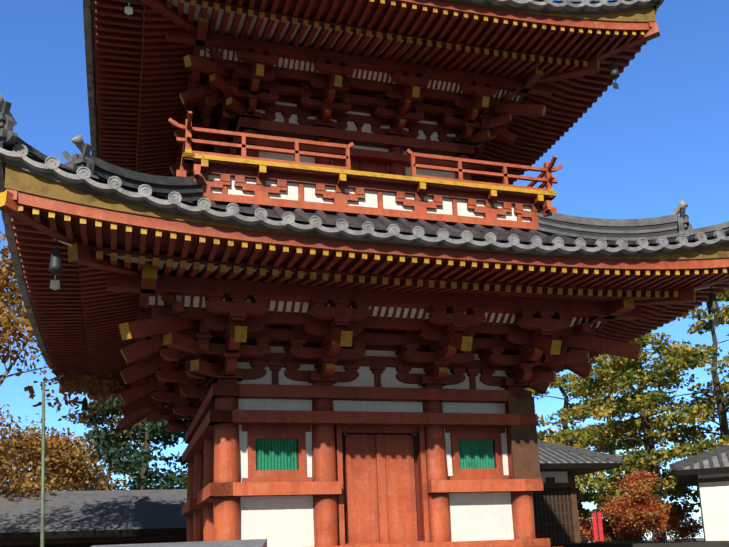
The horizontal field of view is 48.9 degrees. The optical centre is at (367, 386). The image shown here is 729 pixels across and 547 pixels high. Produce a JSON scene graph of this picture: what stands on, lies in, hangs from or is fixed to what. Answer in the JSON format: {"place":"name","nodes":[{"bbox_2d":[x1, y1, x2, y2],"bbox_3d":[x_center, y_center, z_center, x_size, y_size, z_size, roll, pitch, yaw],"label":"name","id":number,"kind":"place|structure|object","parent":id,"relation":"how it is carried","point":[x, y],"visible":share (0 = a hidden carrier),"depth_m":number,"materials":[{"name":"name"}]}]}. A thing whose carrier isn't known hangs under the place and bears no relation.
{"place":"outdoors","nodes":[
{"label":"outdoors","id":0,"kind":"place"},
{"bbox_2d":[0,0,728,546],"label":"pagoda","id":1,"kind":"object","parent":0,"point":[314,272],"visible":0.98,"depth_m":13.09,"materials":[{"name":"red paint"}]},
{"bbox_2d":[0,0,728,539],"label":"sky","id":2,"kind":"structure","parent":0,"point":[654,142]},
{"bbox_2d":[537,427,589,506],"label":"tree","id":3,"kind":"object","parent":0,"point":[576,445],"visible":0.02,"depth_m":56.63,"materials":[{"name":"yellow plant"}]},
{"bbox_2d":[551,541,728,546],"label":"terrace wall","id":4,"kind":"structure","parent":0,"point":[665,544],"depth_m":16.81,"materials":[{"name":"stone"}]},
{"bbox_2d":[643,538,703,540],"bbox_3d":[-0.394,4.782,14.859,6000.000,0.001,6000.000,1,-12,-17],"label":"ground","id":5,"kind":"structure","parent":0,"point":[700,539],"depth_m":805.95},
{"bbox_2d":[40,375,61,546],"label":"metal pole","id":6,"kind":"object","parent":5,"relation":"on","point":[42,534],"visible":1,"depth_m":11.89,"materials":[{"name":"metal"}]},
{"bbox_2d":[0,404,110,501],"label":"tree","id":7,"kind":"object","parent":5,"relation":"on","point":[12,445],"visible":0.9,"depth_m":25.52,"materials":[{"name":"orange plant"}]},
{"bbox_2d":[0,231,136,431],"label":"tree","id":8,"kind":"object","parent":5,"relation":"on","point":[8,325],"visible":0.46,"depth_m":16.21,"materials":[{"name":"orange plant"}]},
{"bbox_2d":[4,441,135,491],"bbox_3d":[-14.705,6.201,37.282,8.733,7.342,6.223,-12,-15,40],"label":"tree","id":9,"kind":"object","parent":5,"relation":"on","point":[99,487],"visible":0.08,"depth_m":37.36,"materials":[{"name":"green plant"}]},
{"bbox_2d":[1,416,152,490],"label":"tree","id":10,"kind":"object","parent":5,"relation":"on","point":[91,469],"visible":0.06,"depth_m":31.86,"materials":[{"name":"orange plant"}]},
{"bbox_2d":[0,489,186,546],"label":"roof","id":11,"kind":"structure","parent":5,"relation":"on","point":[90,518],"depth_m":22.10,"materials":[{"name":"tile"}]},
{"bbox_2d":[50,392,178,490],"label":"tree","id":12,"kind":"object","parent":5,"relation":"on","point":[95,418],"visible":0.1,"depth_m":43.04,"materials":[{"name":"green plant"}]},
{"bbox_2d":[78,395,187,489],"bbox_3d":[-7.994,3.414,28.708,5.702,8.822,6.416,1,-12,-17],"label":"tree","id":13,"kind":"object","parent":5,"relation":"on","point":[148,431],"visible":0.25,"depth_m":28.55,"materials":[{"name":"green plant"}]},
{"bbox_2d":[91,539,266,546],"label":"info sign","id":14,"kind":"object","parent":5,"relation":"on","point":[247,543],"visible":1,"depth_m":4.88,"materials":[{"name":"metal"}]},
{"bbox_2d":[532,440,623,543],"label":"hall","id":15,"kind":"structure","parent":5,"relation":"on","point":[556,520],"depth_m":30.48,"materials":[{"name":"tile"}]},
{"bbox_2d":[524,367,660,542],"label":"tree","id":16,"kind":"object","parent":5,"relation":"on","point":[564,421],"visible":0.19,"depth_m":44.51,"materials":[{"name":"green plant"}]},
{"bbox_2d":[592,510,603,541],"bbox_3d":[8.195,5.748,28.216,0.337,2.806,0.045,0,-12,-9],"label":"red banner","id":17,"kind":"object","parent":5,"relation":"on","point":[597,526],"visible":1,"depth_m":28.37,"materials":[{"name":"fabric"}]},
{"bbox_2d":[562,354,673,506],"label":"tree","id":18,"kind":"object","parent":5,"relation":"on","point":[601,358],"visible":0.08,"depth_m":52.66,"materials":[{"name":"green plant"}]},
{"bbox_2d":[579,495,656,541],"bbox_3d":[11.780,7.045,37.606,3.416,3.785,4.026,1,-12,-17],"label":"maple","id":19,"kind":"object","parent":5,"relation":"on","point":[612,532],"visible":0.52,"depth_m":37.21,"materials":[{"name":"red plant"}]},
{"bbox_2d":[549,317,726,540],"bbox_3d":[13.401,2.060,37.855,9.445,13.512,7.085,-5,-12,14],"label":"tree","id":20,"kind":"object","parent":5,"relation":"on","point":[626,370],"visible":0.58,"depth_m":37.94,"materials":[{"name":"green plant"}]},
{"bbox_2d":[609,469,702,540],"bbox_3d":[12.370,5.709,33.626,4.099,4.789,3.380,-7,-13,22],"label":"maple","id":21,"kind":"object","parent":5,"relation":"on","point":[652,513],"visible":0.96,"depth_m":33.30,"materials":[{"name":"red plant"}]},
{"bbox_2d":[612,289,728,514],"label":"tree","id":22,"kind":"object","parent":5,"relation":"on","point":[692,357],"visible":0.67,"depth_m":33.39,"materials":[{"name":"green plant"}]},
{"bbox_2d":[669,445,728,540],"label":"building","id":23,"kind":"structure","parent":5,"relation":"on","point":[706,473],"depth_m":28.02,"materials":[{"name":"paint"}]}
]}

